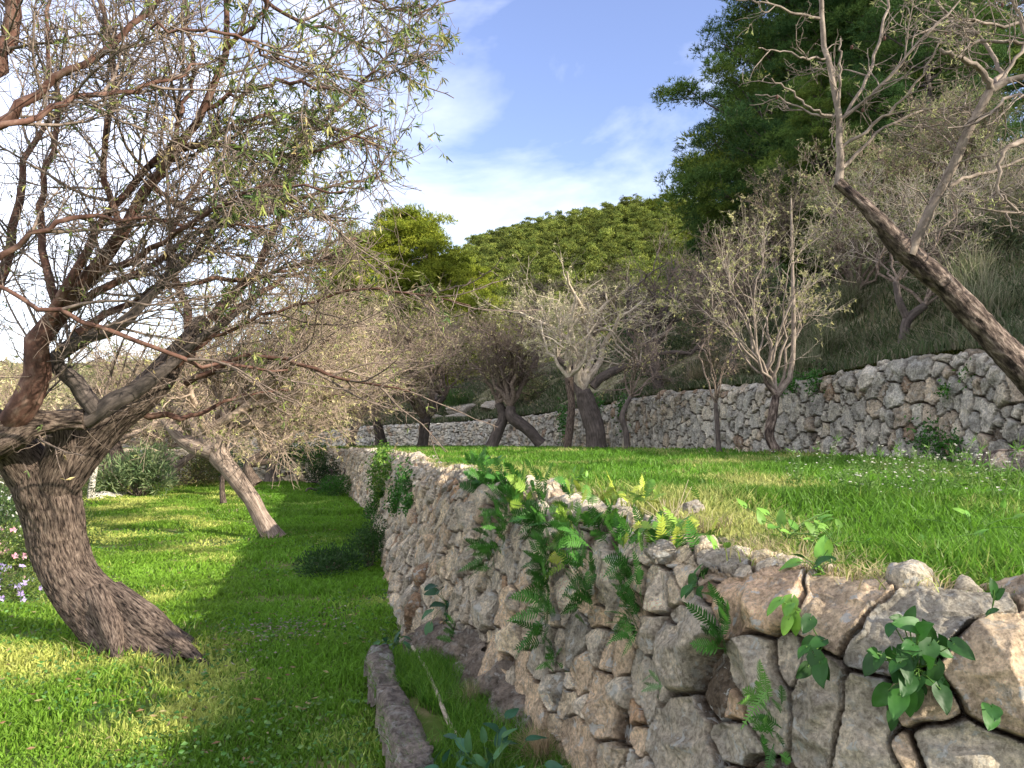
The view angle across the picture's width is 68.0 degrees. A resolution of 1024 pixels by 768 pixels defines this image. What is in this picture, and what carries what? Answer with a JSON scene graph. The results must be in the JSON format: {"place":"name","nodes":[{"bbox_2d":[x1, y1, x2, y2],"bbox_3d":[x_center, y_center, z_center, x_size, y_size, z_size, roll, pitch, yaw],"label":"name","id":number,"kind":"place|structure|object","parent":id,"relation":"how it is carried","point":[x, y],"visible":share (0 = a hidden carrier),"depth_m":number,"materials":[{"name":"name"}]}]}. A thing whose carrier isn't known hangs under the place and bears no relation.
{"place":"outdoors","nodes":[
{"label":"outdoors","id":0,"kind":"place"},
{"bbox_2d":[1,369,223,408],"bbox_3d":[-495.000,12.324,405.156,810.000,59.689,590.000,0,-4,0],"label":"scrub hills","id":1,"kind":"structure","parent":0,"point":[66,386],"depth_m":317.95,"materials":[{"name":"green plant"}]},
{"bbox_2d":[0,359,142,409],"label":"hill scrub","id":2,"kind":"object","parent":1,"relation":"on","point":[84,372],"visible":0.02,"depth_m":319.90,"materials":[{"name":"green plant"}]},
{"bbox_2d":[0,480,402,767],"bbox_3d":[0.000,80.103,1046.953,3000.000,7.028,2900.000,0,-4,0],"label":"ground","id":3,"kind":"structure","parent":0,"point":[177,667],"depth_m":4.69,"materials":[{"name":"green plant"}]},
{"bbox_2d":[0,520,35,578],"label":"flowering shrub","id":4,"kind":"object","parent":3,"relation":"on","point":[21,557],"visible":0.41,"depth_m":8.45,"materials":[{"name":"green plant"}]},
{"bbox_2d":[0,558,43,602],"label":"flowering shrub","id":5,"kind":"object","parent":3,"relation":"on","point":[11,582],"visible":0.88,"depth_m":7.45,"materials":[{"name":"green plant"}]},
{"bbox_2d":[0,346,74,409],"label":"almond tree","id":6,"kind":"object","parent":3,"relation":"on","point":[17,370],"visible":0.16,"depth_m":26.30,"materials":[{"name":"beige plant"}]},
{"bbox_2d":[0,482,90,550],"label":"flowering shrub","id":7,"kind":"object","parent":3,"relation":"on","point":[12,515],"visible":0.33,"depth_m":9.97,"materials":[{"name":"green plant"}]},
{"bbox_2d":[44,328,225,493],"bbox_3d":[-10.950,0.731,22.439,6.085,4.852,4.150,-1,-4,19],"label":"almond tree","id":8,"kind":"object","parent":3,"relation":"on","point":[125,438],"visible":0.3,"depth_m":21.54,"materials":[{"name":"beige plant"}]},
{"bbox_2d":[95,441,180,496],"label":"round shrub","id":9,"kind":"object","parent":3,"relation":"on","point":[145,476],"visible":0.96,"depth_m":20.16,"materials":[{"name":"green plant"}]},
{"bbox_2d":[156,451,220,486],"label":"shrub","id":10,"kind":"object","parent":3,"relation":"on","point":[193,468],"visible":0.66,"depth_m":24.88,"materials":[{"name":"green plant"}]},
{"bbox_2d":[0,494,400,762],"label":"fallen leaves","id":11,"kind":"object","parent":3,"relation":"on","point":[184,717],"visible":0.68,"depth_m":4.79,"materials":[{"name":"brown plant"}]},
{"bbox_2d":[0,485,402,767],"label":"lawn weeds","id":12,"kind":"object","parent":3,"relation":"on","point":[223,753],"visible":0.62,"depth_m":4.43,"materials":[{"name":"green plant"}]},
{"bbox_2d":[87,249,419,537],"bbox_3d":[-4.024,0.135,12.446,5.365,4.978,4.402,2,-5,-25],"label":"almond tree","id":13,"kind":"object","parent":3,"relation":"on","point":[210,443],"visible":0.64,"depth_m":12.02,"materials":[{"name":"beige plant"}]},
{"bbox_2d":[0,0,545,664],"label":"almond tree","id":14,"kind":"object","parent":3,"relation":"on","point":[92,602],"visible":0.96,"depth_m":4.88,"materials":[{"name":"brown plant"}]},
{"bbox_2d":[212,341,361,486],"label":"almond tree","id":15,"kind":"object","parent":3,"relation":"on","point":[253,477],"visible":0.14,"depth_m":19.81,"materials":[{"name":"beige plant"}]},
{"bbox_2d":[302,454,341,486],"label":"bush","id":16,"kind":"object","parent":3,"relation":"on","point":[322,475],"visible":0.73,"depth_m":24.14,"materials":[{"name":"green plant"}]},
{"bbox_2d":[292,539,372,578],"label":"bush","id":17,"kind":"object","parent":3,"relation":"on","point":[339,555],"visible":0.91,"depth_m":8.54,"materials":[{"name":"green plant"}]},
{"bbox_2d":[313,473,351,496],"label":"bush","id":18,"kind":"object","parent":3,"relation":"on","point":[336,482],"visible":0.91,"depth_m":20.10,"materials":[{"name":"green plant"}]},
{"bbox_2d":[263,303,465,481],"bbox_3d":[-4.771,0.198,23.677,6.608,5.580,5.293,1,-4,-18],"label":"almond tree","id":19,"kind":"object","parent":3,"relation":"on","point":[269,474],"visible":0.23,"depth_m":23.88,"materials":[{"name":"beige plant"}]},
{"bbox_2d":[345,512,388,566],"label":"bush","id":20,"kind":"object","parent":3,"relation":"on","point":[369,540],"visible":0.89,"depth_m":9.15,"materials":[{"name":"green plant"}]},
{"bbox_2d":[363,644,433,767],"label":"planter curb","id":21,"kind":"structure","parent":3,"relation":"on","point":[391,695],"depth_m":3.66,"materials":[{"name":"stone"}]},
{"bbox_2d":[10,445,800,671],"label":"trunk foot grass","id":22,"kind":"structure","parent":3,"relation":"on","point":[256,536],"depth_m":6.08,"materials":[{"name":"green plant"}]},
{"bbox_2d":[406,676,521,766],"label":"planter soil","id":23,"kind":"structure","parent":3,"relation":"on","point":[429,720],"depth_m":3.88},
{"bbox_2d":[356,639,578,767],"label":"planter grass","id":24,"kind":"structure","parent":23,"relation":"on","point":[409,667],"depth_m":3.82,"materials":[{"name":"green plant"}]},
{"bbox_2d":[424,708,563,767],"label":"leafy plant","id":25,"kind":"object","parent":23,"relation":"on","point":[501,742],"visible":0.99,"depth_m":3.12,"materials":[{"name":"green plant"}]},
{"bbox_2d":[484,717,568,767],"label":"dry tuft","id":26,"kind":"object","parent":23,"relation":"on","point":[536,745],"visible":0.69,"depth_m":3.31,"materials":[{"name":"brown plant"}]},
{"bbox_2d":[402,617,533,740],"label":"wall plinth","id":27,"kind":"structure","parent":3,"relation":"on","point":[466,645],"depth_m":4.33,"materials":[{"name":"stone"}]},
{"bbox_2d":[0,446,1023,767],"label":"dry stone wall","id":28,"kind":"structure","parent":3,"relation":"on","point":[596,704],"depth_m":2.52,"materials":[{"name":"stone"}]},
{"bbox_2d":[264,429,329,473],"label":"creeper","id":29,"kind":"object","parent":28,"relation":"attached to","point":[304,456],"visible":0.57,"depth_m":26.98,"materials":[{"name":"green plant"}]},
{"bbox_2d":[361,440,399,504],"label":"creeper","id":30,"kind":"object","parent":28,"relation":"attached to","point":[379,457],"visible":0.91,"depth_m":13.04,"materials":[{"name":"green plant"}]},
{"bbox_2d":[381,457,415,517],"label":"creeper","id":31,"kind":"object","parent":28,"relation":"attached to","point":[396,493],"visible":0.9,"depth_m":8.78,"materials":[{"name":"green plant"}]},
{"bbox_2d":[458,513,496,578],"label":"fern","id":32,"kind":"object","parent":28,"relation":"attached to","point":[486,552],"visible":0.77,"depth_m":4.71,"materials":[{"name":"green plant"}]},
{"bbox_2d":[457,456,507,492],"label":"fern","id":33,"kind":"object","parent":28,"relation":"on","point":[485,475],"visible":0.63,"depth_m":5.47,"materials":[{"name":"green plant"}]},
{"bbox_2d":[477,484,507,551],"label":"fern","id":34,"kind":"object","parent":28,"relation":"attached to","point":[495,526],"visible":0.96,"depth_m":4.56,"materials":[{"name":"green plant"}]},
{"bbox_2d":[494,462,539,519],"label":"fern","id":35,"kind":"object","parent":28,"relation":"on","point":[513,485],"visible":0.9,"depth_m":4.56,"materials":[{"name":"green plant"}]},
{"bbox_2d":[506,562,555,657],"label":"fern","id":36,"kind":"object","parent":28,"relation":"attached to","point":[535,631],"visible":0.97,"depth_m":3.65,"materials":[{"name":"green plant"}]},
{"bbox_2d":[518,511,552,598],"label":"fern","id":37,"kind":"object","parent":28,"relation":"attached to","point":[541,542],"visible":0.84,"depth_m":3.80,"materials":[{"name":"green plant"}]},
{"bbox_2d":[506,458,566,539],"bbox_3d":[0.100,0.622,4.029,0.280,0.460,0.456,-2,-4,21],"label":"fern","id":38,"kind":"object","parent":28,"relation":"on","point":[526,516],"visible":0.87,"depth_m":4.06,"materials":[{"name":"green plant"}]},
{"bbox_2d":[537,475,578,583],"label":"fern","id":39,"kind":"object","parent":28,"relation":"attached to","point":[561,517],"visible":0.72,"depth_m":3.70,"materials":[{"name":"green plant"}]},
{"bbox_2d":[554,526,596,625],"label":"fern","id":40,"kind":"object","parent":28,"relation":"attached to","point":[578,595],"visible":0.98,"depth_m":3.24,"materials":[{"name":"green plant"}]},
{"bbox_2d":[567,492,642,542],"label":"fern","id":41,"kind":"object","parent":28,"relation":"on","point":[586,516],"visible":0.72,"depth_m":3.55,"materials":[{"name":"green plant"}]},
{"bbox_2d":[602,513,643,638],"bbox_3d":[0.436,0.782,3.049,0.157,0.535,0.573,0,-4,0],"label":"fern","id":42,"kind":"object","parent":28,"relation":"attached to","point":[623,567],"visible":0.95,"depth_m":3.01,"materials":[{"name":"green plant"}]},
{"bbox_2d":[562,509,724,555],"bbox_3d":[0.566,0.607,3.179,0.598,0.170,0.477,-3,-5,32],"label":"fern","id":43,"kind":"object","parent":28,"relation":"attached to","point":[651,533],"visible":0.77,"depth_m":3.11,"materials":[{"name":"green plant"}]},
{"bbox_2d":[644,539,676,563],"bbox_3d":[0.581,0.654,2.967,0.129,0.098,0.102,0,-4,0],"label":"rock","id":44,"kind":"object","parent":28,"relation":"on","point":[662,551],"visible":1,"depth_m":2.93,"materials":[{"name":"stone"}]},
{"bbox_2d":[684,581,730,656],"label":"fern","id":45,"kind":"object","parent":28,"relation":"attached to","point":[713,631],"visible":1,"depth_m":2.30,"materials":[{"name":"green plant"}]},
{"bbox_2d":[737,661,772,729],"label":"fern","id":46,"kind":"object","parent":28,"relation":"attached to","point":[759,695],"visible":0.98,"depth_m":2.06,"materials":[{"name":"green plant"}]},
{"bbox_2d":[747,685,791,767],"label":"fern","id":47,"kind":"object","parent":28,"relation":"attached to","point":[768,729],"visible":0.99,"depth_m":2.02,"materials":[{"name":"green plant"}]},
{"bbox_2d":[767,594,800,636],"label":"leafy plant","id":48,"kind":"object","parent":28,"relation":"attached to","point":[791,619],"visible":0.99,"depth_m":2.10,"materials":[{"name":"green plant"}]},
{"bbox_2d":[796,613,829,688],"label":"leafy plant","id":49,"kind":"object","parent":28,"relation":"attached to","point":[818,669],"visible":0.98,"depth_m":2.00,"materials":[{"name":"green plant"}]},
{"bbox_2d":[779,535,858,575],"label":"leafy plant","id":50,"kind":"object","parent":28,"relation":"on","point":[823,549],"visible":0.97,"depth_m":2.31,"materials":[{"name":"green plant"}]},
{"bbox_2d":[862,605,975,730],"bbox_3d":[0.970,0.691,1.827,0.243,0.305,0.215,0,-4,0],"label":"leafy plant","id":51,"kind":"object","parent":28,"relation":"attached to","point":[926,646],"visible":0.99,"depth_m":1.81,"materials":[{"name":"green plant"}]},
{"bbox_2d":[234,218,711,449],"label":"hill","id":52,"kind":"structure","parent":0,"point":[579,280],"depth_m":164.28,"materials":[{"name":"green plant"}]},
{"bbox_2d":[413,189,739,389],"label":"hill forest","id":53,"kind":"object","parent":52,"relation":"on","point":[492,247],"visible":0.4,"depth_m":159.74,"materials":[{"name":"green plant"}]},
{"bbox_2d":[0,0,1023,423],"label":"sky","id":54,"kind":"structure","parent":0,"point":[551,108],"materials":[{"name":"blue"}]},
{"bbox_2d":[123,445,1023,603],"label":"lawn ground","id":55,"kind":"structure","parent":0,"point":[643,514],"depth_m":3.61,"materials":[{"name":"green plant"}]},
{"bbox_2d":[308,293,460,445],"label":"almond tree","id":56,"kind":"object","parent":55,"relation":"on","point":[380,434],"visible":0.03,"depth_m":26.80,"materials":[{"name":"brown plant"}]},
{"bbox_2d":[322,274,488,446],"bbox_3d":[-3.397,-0.709,25.976,6.261,5.880,5.373,0,-4,0],"label":"almond tree","id":57,"kind":"object","parent":55,"relation":"on","point":[423,436],"visible":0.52,"depth_m":25.66,"materials":[{"name":"beige plant"}]},
{"bbox_2d":[448,299,562,446],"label":"almond tree","id":58,"kind":"object","parent":55,"relation":"on","point":[495,437],"visible":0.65,"depth_m":22.86,"materials":[{"name":"brown plant"}]},
{"bbox_2d":[449,296,566,446],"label":"almond tree","id":59,"kind":"object","parent":55,"relation":"on","point":[521,424],"visible":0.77,"depth_m":22.33,"materials":[{"name":"brown plant"}]},
{"bbox_2d":[517,296,619,447],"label":"almond tree","id":60,"kind":"object","parent":55,"relation":"on","point":[568,373],"visible":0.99,"depth_m":18.89,"materials":[{"name":"beige plant"}]},
{"bbox_2d":[122,349,1023,461],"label":"dry stone wall","id":61,"kind":"structure","parent":55,"relation":"on","point":[863,409],"depth_m":12.48,"materials":[{"name":"stone"}]},
{"bbox_2d":[903,404,975,462],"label":"creeper","id":62,"kind":"object","parent":61,"relation":"attached to","point":[925,441],"visible":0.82,"depth_m":9.82,"materials":[{"name":"green plant"}]},
{"bbox_2d":[471,243,697,447],"bbox_3d":[1.937,-0.971,20.314,4.961,5.530,4.588,3,-5,-33],"label":"almond tree","id":63,"kind":"object","parent":55,"relation":"on","point":[591,417],"visible":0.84,"depth_m":20.06,"materials":[{"name":"beige plant"}]},
{"bbox_2d":[573,470,699,505],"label":"fern","id":64,"kind":"object","parent":55,"relation":"on","point":[650,483],"visible":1,"depth_m":3.60,"materials":[{"name":"green plant"}]},
{"bbox_2d":[590,304,719,448],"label":"almond tree","id":65,"kind":"object","parent":55,"relation":"on","point":[631,394],"visible":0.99,"depth_m":17.95,"materials":[{"name":"brown plant"}]},
{"bbox_2d":[380,450,1017,597],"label":"dry edge grass","id":66,"kind":"structure","parent":55,"relation":"on","point":[755,544],"depth_m":2.56,"materials":[{"name":"beige plant"}]},
{"bbox_2d":[677,305,752,451],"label":"almond tree","id":67,"kind":"object","parent":55,"relation":"on","point":[716,414],"visible":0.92,"depth_m":13.54,"materials":[{"name":"brown plant"}]},
{"bbox_2d":[647,138,856,452],"bbox_3d":[4.147,-1.289,12.872,3.583,4.922,3.120,0,-4,0],"label":"almond tree","id":68,"kind":"object","parent":55,"relation":"on","point":[775,391],"visible":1,"depth_m":12.46,"materials":[{"name":"beige plant"}]},
{"bbox_2d":[735,497,834,543],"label":"leafy weed","id":69,"kind":"object","parent":55,"relation":"on","point":[781,520],"visible":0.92,"depth_m":2.91,"materials":[{"name":"green plant"}]},
{"bbox_2d":[780,518,874,546],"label":"leafy weed","id":70,"kind":"object","parent":55,"relation":"on","point":[812,528],"visible":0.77,"depth_m":2.75,"materials":[{"name":"green plant"}]},
{"bbox_2d":[736,0,1023,395],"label":"almond tree","id":71,"kind":"object","parent":55,"relation":"on","point":[1001,346],"visible":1,"depth_m":6.60,"materials":[{"name":"brown plant"}]},
{"bbox_2d":[972,449,1023,472],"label":"rock","id":72,"kind":"object","parent":55,"relation":"on","point":[1001,455],"visible":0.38,"depth_m":5.91,"materials":[{"name":"grey stone"}]},
{"bbox_2d":[975,433,1023,503],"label":"white flowered weed","id":73,"kind":"object","parent":55,"relation":"on","point":[992,483],"visible":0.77,"depth_m":4.06,"materials":[{"name":"green plant"}]},
{"bbox_2d":[127,231,1023,432],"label":"bank","id":74,"kind":"structure","parent":0,"point":[640,382],"depth_m":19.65,"materials":[{"name":"green plant"}]},
{"bbox_2d":[301,219,433,391],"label":"tree","id":75,"kind":"object","parent":74,"relation":"on","point":[383,238],"visible":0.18,"depth_m":58.95,"materials":[{"name":"green plant"}]},
{"bbox_2d":[332,202,503,386],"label":"pine tree","id":76,"kind":"object","parent":74,"relation":"on","point":[423,236],"visible":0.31,"depth_m":60.62,"materials":[{"name":"green plant"}]},
{"bbox_2d":[442,258,530,374],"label":"pine tree","id":77,"kind":"object","parent":74,"relation":"on","point":[476,269],"visible":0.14,"depth_m":69.55,"materials":[{"name":"green plant"}]},
{"bbox_2d":[470,263,578,374],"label":"bare tree","id":78,"kind":"object","parent":74,"relation":"on","point":[527,299],"visible":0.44,"depth_m":41.26,"materials":[{"name":"beige plant"}]},
{"bbox_2d":[547,248,641,366],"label":"bare tree","id":79,"kind":"object","parent":74,"relation":"on","point":[601,298],"visible":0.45,"depth_m":35.17,"materials":[{"name":"brown plant"}]},
{"bbox_2d":[603,315,688,381],"bbox_3d":[4.741,-1.390,27.811,3.142,2.626,3.085,2,-5,-28],"label":"bush","id":80,"kind":"object","parent":74,"relation":"on","point":[624,349],"visible":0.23,"depth_m":27.68,"materials":[{"name":"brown plant"}]},
{"bbox_2d":[568,222,776,389],"bbox_3d":[4.744,-2.296,21.831,4.546,5.047,5.267,4,-5,-42],"label":"almond tree","id":81,"kind":"object","parent":74,"relation":"on","point":[653,289],"visible":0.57,"depth_m":22.08,"materials":[{"name":"beige plant"}]},
{"bbox_2d":[661,316,721,355],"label":"bush","id":82,"kind":"object","parent":74,"relation":"on","point":[688,344],"visible":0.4,"depth_m":26.53,"materials":[{"name":"green plant"}]},
{"bbox_2d":[657,80,799,298],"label":"pine tree","id":83,"kind":"object","parent":74,"relation":"on","point":[694,224],"visible":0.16,"depth_m":43.40,"materials":[{"name":"green plant"}]},
{"bbox_2d":[664,216,796,378],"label":"almond tree","id":84,"kind":"object","parent":74,"relation":"on","point":[731,301],"visible":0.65,"depth_m":19.08,"materials":[{"name":"brown plant"}]},
{"bbox_2d":[717,261,817,323],"bbox_3d":[8.121,-2.886,24.343,2.935,1.925,3.002,-1,-4,10],"label":"bush","id":85,"kind":"object","parent":74,"relation":"on","point":[773,285],"visible":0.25,"depth_m":23.78,"materials":[{"name":"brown plant"}]},
{"bbox_2d":[712,155,823,305],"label":"bare tree","id":86,"kind":"object","parent":74,"relation":"on","point":[785,216],"visible":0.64,"depth_m":27.02,"materials":[{"name":"brown plant"}]},
{"bbox_2d":[643,9,892,293],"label":"pine tree","id":87,"kind":"object","parent":74,"relation":"on","point":[690,134],"visible":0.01,"depth_m":48.02,"materials":[{"name":"green plant"}]},
{"bbox_2d":[649,0,943,273],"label":"pine tree","id":88,"kind":"object","parent":74,"relation":"on","point":[712,171],"visible":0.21,"depth_m":36.24,"materials":[{"name":"green plant"}]},
{"bbox_2d":[782,337,839,374],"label":"grass tussock","id":89,"kind":"object","parent":74,"relation":"on","point":[805,363],"depth_m":15.36,"materials":[{"name":"green plant"}]},
{"bbox_2d":[766,305,857,357],"bbox_3d":[6.806,-1.135,16.526,2.488,1.175,2.451,4,-6,-43],"label":"grass tussock","id":90,"kind":"object","parent":74,"relation":"on","point":[825,338],"depth_m":16.38,"materials":[{"name":"green plant"}]},
{"bbox_2d":[742,55,906,290],"bbox_3d":[12.202,-7.397,28.465,6.614,9.860,6.620,-3,-5,39],"label":"pine tree","id":91,"kind":"object","parent":74,"relation":"on","point":[813,100],"visible":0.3,"depth_m":28.04,"materials":[{"name":"green plant"}]},
{"bbox_2d":[802,267,883,319],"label":"grass tussock","id":92,"kind":"object","parent":74,"relation":"on","point":[843,300],"depth_m":17.80,"materials":[{"name":"green plant"}]},
{"bbox_2d":[793,159,935,321],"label":"almond tree","id":93,"kind":"object","parent":74,"relation":"on","point":[841,246],"visible":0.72,"depth_m":18.04,"materials":[{"name":"brown plant"}]},
{"bbox_2d":[794,119,937,285],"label":"bare tree","id":94,"kind":"object","parent":74,"relation":"on","point":[853,169],"visible":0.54,"depth_m":21.13,"materials":[{"name":"brown plant"}]},
{"bbox_2d":[710,0,1023,240],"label":"pine tree","id":95,"kind":"object","parent":74,"relation":"on","point":[839,16],"visible":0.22,"depth_m":32.33,"materials":[{"name":"green plant"}]},
{"bbox_2d":[796,0,1023,156],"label":"pine tree","id":96,"kind":"object","parent":74,"relation":"on","point":[1015,70],"visible":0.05,"depth_m":28.53,"materials":[{"name":"green plant"}]},
{"bbox_2d":[826,0,1023,244],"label":"pine tree","id":97,"kind":"object","parent":74,"relation":"on","point":[889,95],"visible":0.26,"depth_m":25.28,"materials":[{"name":"green plant"}]},
{"bbox_2d":[855,79,995,245],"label":"bare tree","id":98,"kind":"object","parent":74,"relation":"on","point":[906,153],"visible":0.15,"depth_m":22.72,"materials":[{"name":"brown plant"}]},
{"bbox_2d":[833,149,1023,343],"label":"almond tree","id":99,"kind":"object","parent":74,"relation":"on","point":[909,317],"visible":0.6,"depth_m":14.65,"materials":[{"name":"brown plant"}]},
{"bbox_2d":[875,61,1023,206],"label":"bare tree","id":100,"kind":"object","parent":74,"relation":"on","point":[972,148],"visible":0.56,"depth_m":18.85,"materials":[{"name":"brown plant"}]},
{"bbox_2d":[902,226,1016,308],"bbox_3d":[8.379,-2.122,13.776,2.740,1.399,2.942,-3,-5,33],"label":"grass tussock","id":101,"kind":"object","parent":74,"relation":"on","point":[972,266],"depth_m":13.62,"materials":[{"name":"green plant"}]},
{"bbox_2d":[899,124,1023,254],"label":"almond tree","id":102,"kind":"object","parent":74,"relation":"on","point":[1010,159],"visible":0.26,"depth_m":16.30,"materials":[{"name":"brown plant"}]},
{"bbox_2d":[905,256,1023,333],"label":"grass tussock","id":103,"kind":"object","parent":74,"relation":"on","point":[987,301],"depth_m":11.85,"materials":[{"name":"green plant"}]},
{"bbox_2d":[910,205,1023,266],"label":"bush","id":104,"kind":"object","parent":74,"relation":"on","point":[995,234],"visible":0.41,"depth_m":14.80,"materials":[{"name":"brown plant"}]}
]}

